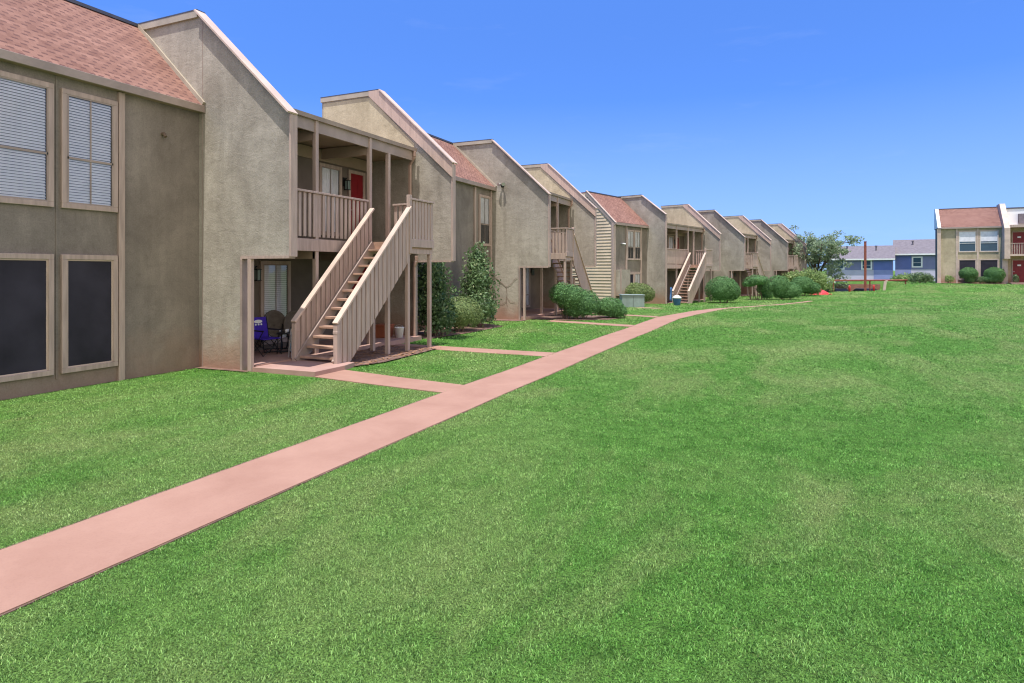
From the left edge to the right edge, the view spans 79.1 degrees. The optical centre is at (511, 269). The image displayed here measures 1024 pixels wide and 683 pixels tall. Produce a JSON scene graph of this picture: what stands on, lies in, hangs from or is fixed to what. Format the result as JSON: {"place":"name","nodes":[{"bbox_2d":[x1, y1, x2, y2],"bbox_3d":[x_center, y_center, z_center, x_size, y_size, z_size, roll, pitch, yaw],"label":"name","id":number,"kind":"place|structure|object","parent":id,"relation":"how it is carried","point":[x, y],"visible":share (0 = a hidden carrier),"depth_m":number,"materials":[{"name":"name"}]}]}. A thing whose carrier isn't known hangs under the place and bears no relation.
{"place":"outdoors","nodes":[
{"label":"outdoors","id":0,"kind":"place"},
{"bbox_2d":[315,370,462,392],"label":"entrance path","id":1,"kind":"structure","parent":0,"point":[386,380],"depth_m":11.08,"materials":[{"name":"pink concrete"}]},
{"bbox_2d":[395,344,553,356],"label":"entrance path","id":2,"kind":"structure","parent":0,"point":[507,352],"depth_m":15.30,"materials":[{"name":"pink concrete"}]},
{"bbox_2d":[0,271,1023,682],"bbox_3d":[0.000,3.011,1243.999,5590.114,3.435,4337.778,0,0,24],"label":"lawn","id":3,"kind":"structure","parent":0,"point":[652,625],"depth_m":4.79,"materials":[{"name":"green plant"}]},
{"bbox_2d":[194,367,247,371],"bbox_3d":[-5.763,1.972,12.321,1.400,0.004,0.170,0,0,24],"label":"mulch bed","id":4,"kind":"object","parent":3,"relation":"on","point":[221,369],"visible":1,"depth_m":12.29,"materials":[{"name":"soil"}]},
{"bbox_2d":[0,0,597,399],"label":"apartment building","id":5,"kind":"structure","parent":3,"relation":"on","point":[190,189],"depth_m":12.32,"materials":[{"name":"paint"}]},
{"bbox_2d":[0,70,53,206],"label":"window","id":6,"kind":"structure","parent":5,"relation":"in","point":[26,103],"depth_m":9.82,"materials":[{"name":"clear glass"}]},
{"bbox_2d":[0,253,53,382],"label":"window","id":7,"kind":"structure","parent":5,"relation":"in","point":[26,280],"depth_m":9.81,"materials":[{"name":"black glass"}]},
{"bbox_2d":[60,88,117,212],"bbox_3d":[-7.280,-2.025,10.705,0.055,1.990,0.940,0,0,24],"label":"window","id":8,"kind":"structure","parent":5,"relation":"in","point":[88,123],"depth_m":10.68,"materials":[{"name":"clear glass"}]},
{"bbox_2d":[60,254,117,373],"bbox_3d":[-7.280,0.730,10.705,0.055,1.980,0.940,0,0,24],"label":"window","id":9,"kind":"structure","parent":5,"relation":"in","point":[88,283],"depth_m":10.68,"materials":[{"name":"black glass"}]},
{"bbox_2d":[254,316,282,356],"bbox_3d":[-5.501,1.464,13.794,0.580,0.844,0.510,0,0,33],"label":"camp chair","id":10,"kind":"object","parent":5,"relation":"on","point":[261,331],"visible":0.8,"depth_m":13.89,"materials":[{"name":"blue fabric"}]},
{"bbox_2d":[259,261,290,344],"bbox_3d":[-5.692,0.770,14.931,0.055,1.980,0.960,0,0,24],"label":"window","id":11,"kind":"structure","parent":5,"relation":"in","point":[275,285],"depth_m":14.93,"materials":[{"name":"clear glass"}]},
{"bbox_2d":[260,310,291,352],"bbox_3d":[-5.522,1.419,14.489,0.626,0.937,0.624,0,0,-31],"label":"moon chair","id":12,"kind":"object","parent":5,"relation":"on","point":[275,319],"visible":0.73,"depth_m":14.63,"materials":[{"name":"fabric"}]},
{"bbox_2d":[276,331,289,353],"bbox_3d":[-5.122,1.645,14.045,0.420,0.470,0.414,0,0,24],"label":"side table","id":13,"kind":"object","parent":5,"relation":"on","point":[278,333],"visible":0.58,"depth_m":13.96,"materials":[{"name":"black metal"}]},
{"bbox_2d":[280,310,297,351],"bbox_3d":[-5.071,1.419,14.509,0.626,0.937,0.624,0,0,-17],"label":"moon chair","id":14,"kind":"object","parent":5,"relation":"on","point":[287,322],"visible":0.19,"depth_m":14.60,"materials":[{"name":"fabric"}]},
{"bbox_2d":[288,329,291,357],"bbox_3d":[-4.655,1.570,13.346,0.266,0.624,0.250,0,0,-37],"label":"step ladder","id":15,"kind":"object","parent":5,"relation":"on","point":[290,339],"visible":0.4,"depth_m":13.29,"materials":[{"name":"metal"}]},
{"bbox_2d":[319,162,341,236],"bbox_3d":[-4.894,-1.875,16.710,0.055,1.910,0.900,0,0,24],"label":"window","id":16,"kind":"structure","parent":5,"relation":"in","point":[330,176],"depth_m":16.70,"materials":[{"name":"clear glass"}]},
{"bbox_2d":[347,169,364,239],"bbox_3d":[-4.443,-1.760,17.724,0.050,2.120,0.740,0,0,24],"label":"door","id":17,"kind":"structure","parent":5,"relation":"in","point":[357,183],"depth_m":17.66,"materials":[{"name":"wood"}]},
{"bbox_2d":[347,267,366,297],"bbox_3d":[-4.416,0.820,17.783,0.050,2.120,0.930,0,0,24],"label":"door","id":18,"kind":"structure","parent":5,"relation":"in","point":[364,270],"depth_m":17.73,"materials":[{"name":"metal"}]},
{"bbox_2d":[375,324,394,337],"bbox_3d":[-3.573,1.700,17.328,0.430,0.360,0.490,0,0,13],"label":"storage box","id":19,"kind":"object","parent":5,"relation":"on","point":[379,330],"visible":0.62,"depth_m":17.14,"materials":[{"name":"orange plastic"}]},
{"bbox_2d":[394,324,403,337],"bbox_3d":[-3.147,1.698,17.302,0.278,0.365,0.276,0,0,24],"label":"bucket","id":20,"kind":"object","parent":5,"relation":"on","point":[399,331],"visible":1,"depth_m":17.21,"materials":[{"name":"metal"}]},
{"bbox_2d":[478,194,490,245],"bbox_3d":[-1.084,-1.950,24.525,0.055,2.000,0.970,0,0,24],"label":"window","id":21,"kind":"structure","parent":5,"relation":"in","point":[484,202],"depth_m":24.54,"materials":[{"name":"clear glass"}]},
{"bbox_2d":[521,266,529,307],"bbox_3d":[0.651,0.770,29.079,0.055,1.980,0.960,0,0,24],"label":"window","id":22,"kind":"structure","parent":5,"relation":"in","point":[527,269],"depth_m":29.21,"materials":[{"name":"clear glass"}]},
{"bbox_2d":[253,359,354,376],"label":"apron slab","id":23,"kind":"structure","parent":3,"relation":"on","point":[310,367],"depth_m":12.11,"materials":[{"name":"concrete"}]},
{"bbox_2d":[318,344,435,365],"bbox_3d":[-3.149,1.969,14.426,1.650,0.009,3.150,0,0,24],"label":"mulch bed","id":24,"kind":"object","parent":3,"relation":"on","point":[396,349],"visible":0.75,"depth_m":14.45,"materials":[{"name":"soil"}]},
{"bbox_2d":[0,301,811,616],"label":"footpath","id":25,"kind":"structure","parent":3,"relation":"on","point":[38,567],"depth_m":5.56,"materials":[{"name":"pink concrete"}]},
{"bbox_2d":[418,323,500,337],"bbox_3d":[-1.770,1.980,20.739,1.800,0.014,5.600,0,0,24],"label":"mulch bed","id":26,"kind":"object","parent":3,"relation":"on","point":[467,329],"visible":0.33,"depth_m":20.28,"materials":[{"name":"soil"}]},
{"bbox_2d":[418,262,458,335],"bbox_3d":[-2.337,0.591,18.966,1.607,2.927,1.552,0,0,24],"label":"bush","id":27,"kind":"object","parent":26,"relation":"on","point":[444,316],"visible":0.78,"depth_m":18.61,"materials":[{"name":"green plant"}]},
{"bbox_2d":[449,296,484,330],"bbox_3d":[-1.717,1.449,20.237,1.665,1.202,1.521,0,0,24],"label":"bush","id":28,"kind":"object","parent":26,"relation":"on","point":[467,313],"visible":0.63,"depth_m":19.84,"materials":[{"name":"green plant"}]},
{"bbox_2d":[456,241,501,326],"bbox_3d":[-1.167,0.502,21.816,1.719,3.089,1.776,0,0,24],"label":"bush","id":29,"kind":"object","parent":26,"relation":"on","point":[478,283],"visible":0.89,"depth_m":21.55,"materials":[{"name":"green plant"}]},
{"bbox_2d":[494,319,523,320],"bbox_3d":[-0.229,1.984,24.542,1.500,0.003,0.800,0,0,24],"label":"mulch bed","id":30,"kind":"object","parent":3,"relation":"on","point":[508,320],"visible":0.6,"depth_m":24.37,"materials":[{"name":"soil"}]},
{"bbox_2d":[533,314,617,319],"bbox_3d":[2.714,1.982,25.852,3.600,0.014,3.000,0,0,24],"label":"mulch bed","id":31,"kind":"object","parent":3,"relation":"on","point":[559,317],"visible":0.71,"depth_m":25.81,"materials":[{"name":"soil"}]},
{"bbox_2d":[549,282,601,318],"bbox_3d":[2.568,1.268,25.155,2.205,1.592,1.348,0,0,0],"label":"bush","id":32,"kind":"object","parent":31,"relation":"on","point":[574,301],"visible":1,"depth_m":24.78,"materials":[{"name":"green plant"}]},
{"bbox_2d":[597,297,627,317],"bbox_3d":[4.098,1.582,25.821,1.414,0.963,1.239,0,0,0],"label":"bush","id":33,"kind":"object","parent":31,"relation":"on","point":[612,307],"visible":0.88,"depth_m":25.43,"materials":[{"name":"green plant"}]},
{"bbox_2d":[619,294,644,306],"bbox_3d":[6.650,1.703,34.400,1.320,0.720,0.840,0,0,0],"label":"utility box","id":34,"kind":"object","parent":3,"relation":"on","point":[632,300],"visible":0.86,"depth_m":34.02,"materials":[{"name":"metal"}]},
{"bbox_2d":[625,282,655,302],"bbox_3d":[7.736,1.493,38.408,2.271,1.505,1.860,0,0,0],"label":"bush","id":35,"kind":"object","parent":3,"relation":"on","point":[647,292],"visible":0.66,"depth_m":37.87,"materials":[{"name":"green plant"}]},
{"bbox_2d":[672,295,681,305],"bbox_3d":[10.000,1.839,37.600,0.580,0.640,0.566,0,0,7],"label":"trash bin","id":36,"kind":"object","parent":3,"relation":"on","point":[677,300],"visible":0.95,"depth_m":37.41,"materials":[{"name":"blue plastic"}]},
{"bbox_2d":[572,190,806,303],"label":"apartment building","id":37,"kind":"structure","parent":3,"relation":"on","point":[686,252],"depth_m":42.67,"materials":[{"name":"beige paint"}]},
{"bbox_2d":[627,230,633,259],"bbox_3d":[7.483,-1.580,39.117,0.055,1.900,0.900,0,0,39],"label":"window","id":38,"kind":"structure","parent":37,"relation":"in","point":[630,233],"depth_m":39.13,"materials":[{"name":"clear glass"}]},
{"bbox_2d":[630,273,633,284],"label":"window","id":39,"kind":"structure","parent":37,"relation":"in","point":[631,274],"depth_m":39.27,"materials":[{"name":"black glass"}]},
{"bbox_2d":[634,230,640,259],"bbox_3d":[8.057,-1.580,39.846,0.055,1.900,0.850,0,0,39],"label":"window","id":40,"kind":"structure","parent":37,"relation":"in","point":[637,234],"depth_m":39.83,"materials":[{"name":"clear glass"}]},
{"bbox_2d":[634,273,640,284],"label":"window","id":41,"kind":"structure","parent":37,"relation":"in","point":[637,276],"depth_m":39.83,"materials":[{"name":"clear glass"}]},
{"bbox_2d":[668,235,673,248],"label":"window","id":42,"kind":"structure","parent":37,"relation":"in","point":[670,238],"depth_m":45.34,"materials":[{"name":"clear glass"}]},
{"bbox_2d":[704,275,740,302],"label":"bush","id":43,"kind":"object","parent":3,"relation":"on","point":[724,289],"visible":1,"depth_m":41.00,"materials":[{"name":"green plant"}]},
{"bbox_2d":[742,274,774,299],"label":"bush","id":44,"kind":"object","parent":3,"relation":"on","point":[763,284],"visible":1,"depth_m":45.68,"materials":[{"name":"green plant"}]},
{"bbox_2d":[769,275,802,299],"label":"bush","id":45,"kind":"object","parent":3,"relation":"on","point":[783,288],"visible":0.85,"depth_m":45.81,"materials":[{"name":"green plant"}]},
{"bbox_2d":[791,276,821,295],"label":"bush","id":46,"kind":"object","parent":3,"relation":"on","point":[807,285],"visible":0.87,"depth_m":52.22,"materials":[{"name":"green plant"}]},
{"bbox_2d":[782,267,834,291],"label":"shrub","id":47,"kind":"object","parent":3,"relation":"on","point":[820,280],"visible":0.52,"depth_m":58.14,"materials":[{"name":"green plant"}]},
{"bbox_2d":[788,225,864,289],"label":"tree","id":48,"kind":"object","parent":3,"relation":"on","point":[830,245],"visible":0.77,"depth_m":64.86,"materials":[{"name":"green plant"}]},
{"bbox_2d":[825,288,847,291],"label":"parked car","id":49,"kind":"object","parent":3,"relation":"on","point":[839,289],"visible":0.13,"depth_m":62.09,"materials":[{"name":"paint"}]},
{"bbox_2d":[834,284,879,290],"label":"brick wall","id":50,"kind":"structure","parent":3,"relation":"on","point":[854,286],"depth_m":65.50,"materials":[{"name":"beige brick"}]},
{"bbox_2d":[827,245,894,283],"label":"townhouse","id":51,"kind":"structure","parent":3,"relation":"on","point":[880,259],"depth_m":88.78,"materials":[{"name":"blue wood"}]},
{"bbox_2d":[834,260,844,269],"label":"window","id":52,"kind":"structure","parent":51,"relation":"in","point":[840,266],"depth_m":89.95,"materials":[{"name":"white glass"}]},
{"bbox_2d":[861,260,871,269],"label":"window","id":53,"kind":"structure","parent":51,"relation":"in","point":[869,262],"depth_m":88.16,"materials":[{"name":"white glass"}]},
{"bbox_2d":[853,288,876,290],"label":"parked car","id":54,"kind":"object","parent":3,"relation":"on","point":[858,289],"visible":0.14,"depth_m":62.99,"materials":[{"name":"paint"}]},
{"bbox_2d":[864,241,866,290],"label":"steel post","id":55,"kind":"object","parent":3,"relation":"on","point":[865,265],"visible":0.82,"depth_m":59.40,"materials":[{"name":"brown metal"}]},
{"bbox_2d":[831,279,907,290],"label":"pipe rail","id":56,"kind":"object","parent":3,"relation":"on","point":[905,280],"visible":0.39,"depth_m":60.79,"materials":[{"name":"brown metal"}]},
{"bbox_2d":[890,272,918,281],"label":"shrub","id":57,"kind":"object","parent":3,"relation":"on","point":[902,276],"visible":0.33,"depth_m":69.65,"materials":[{"name":"green plant"}]},
{"bbox_2d":[893,239,934,280],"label":"townhouse","id":58,"kind":"structure","parent":3,"relation":"on","point":[914,256],"depth_m":88.20,"materials":[{"name":"blue paint"}]},
{"bbox_2d":[912,256,922,267],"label":"window","id":59,"kind":"structure","parent":58,"relation":"in","point":[917,262],"depth_m":87.54,"materials":[{"name":"white glass"}]},
{"bbox_2d":[908,272,935,282],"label":"shrub","id":60,"kind":"object","parent":3,"relation":"on","point":[920,277],"visible":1,"depth_m":60.77,"materials":[{"name":"green plant"}]},
{"bbox_2d":[934,204,1023,284],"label":"apartment building","id":61,"kind":"structure","parent":3,"relation":"on","point":[981,240],"depth_m":59.63,"materials":[{"name":"beige paint"}]},
{"bbox_2d":[958,231,976,251],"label":"window","id":62,"kind":"structure","parent":61,"relation":"in","point":[967,240],"depth_m":59.90,"materials":[{"name":"white glass"}]},
{"bbox_2d":[958,259,976,279],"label":"window","id":63,"kind":"structure","parent":61,"relation":"in","point":[962,263],"depth_m":59.95,"materials":[{"name":"black glass"}]},
{"bbox_2d":[979,230,998,251],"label":"window","id":64,"kind":"structure","parent":61,"relation":"in","point":[988,239],"depth_m":59.10,"materials":[{"name":"white glass"}]},
{"bbox_2d":[979,259,998,276],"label":"window","id":65,"kind":"structure","parent":61,"relation":"in","point":[984,264],"depth_m":59.21,"materials":[{"name":"black glass"}]},
{"bbox_2d":[1012,259,1023,281],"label":"door","id":66,"kind":"structure","parent":61,"relation":"in","point":[1017,264],"depth_m":58.53,"materials":[{"name":"wood"}]},
{"bbox_2d":[1012,231,1023,253],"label":"door","id":67,"kind":"structure","parent":61,"relation":"in","point":[1017,236],"depth_m":58.54,"materials":[{"name":"wood"}]},
{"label":"mulch bed","id":68,"kind":"structure","parent":3,"relation":"on","visible":0},
{"bbox_2d":[945,275,954,282],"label":"shrub","id":69,"kind":"object","parent":68,"relation":"on","point":[950,278],"visible":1,"depth_m":59.94,"materials":[{"name":"green plant"}]},
{"bbox_2d":[958,267,978,283],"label":"bush","id":70,"kind":"object","parent":68,"relation":"on","point":[968,274],"visible":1,"depth_m":58.88,"materials":[{"name":"green plant"}]},
{"bbox_2d":[972,277,990,283],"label":"bush","id":71,"kind":"object","parent":68,"relation":"on","point":[979,280],"visible":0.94,"depth_m":58.65,"materials":[{"name":"green plant"}]},
{"bbox_2d":[983,267,1005,282],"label":"bush","id":72,"kind":"object","parent":68,"relation":"on","point":[994,274],"visible":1,"depth_m":57.96,"materials":[{"name":"green plant"}]},
{"bbox_2d":[1012,274,1019,282],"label":"shrub","id":73,"kind":"object","parent":68,"relation":"on","point":[1015,278],"visible":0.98,"depth_m":57.60,"materials":[{"name":"green plant"}]},
{"bbox_2d":[77,0,1023,270],"label":"sky","id":74,"kind":"structure","parent":0,"point":[866,118],"materials":[{"name":"blue"}]},
{"bbox_2d":[548,320,633,326],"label":"entrance path","id":75,"kind":"structure","parent":0,"point":[607,324],"depth_m":23.07,"materials":[{"name":"pink concrete"}]},
{"bbox_2d":[592,313,658,317],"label":"entrance path","id":76,"kind":"structure","parent":0,"point":[642,316],"depth_m":26.51,"materials":[{"name":"pink concrete"}]},
{"bbox_2d":[812,289,831,294],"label":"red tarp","id":77,"kind":"object","parent":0,"point":[823,292],"visible":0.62,"depth_m":54.56,"materials":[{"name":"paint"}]}
]}

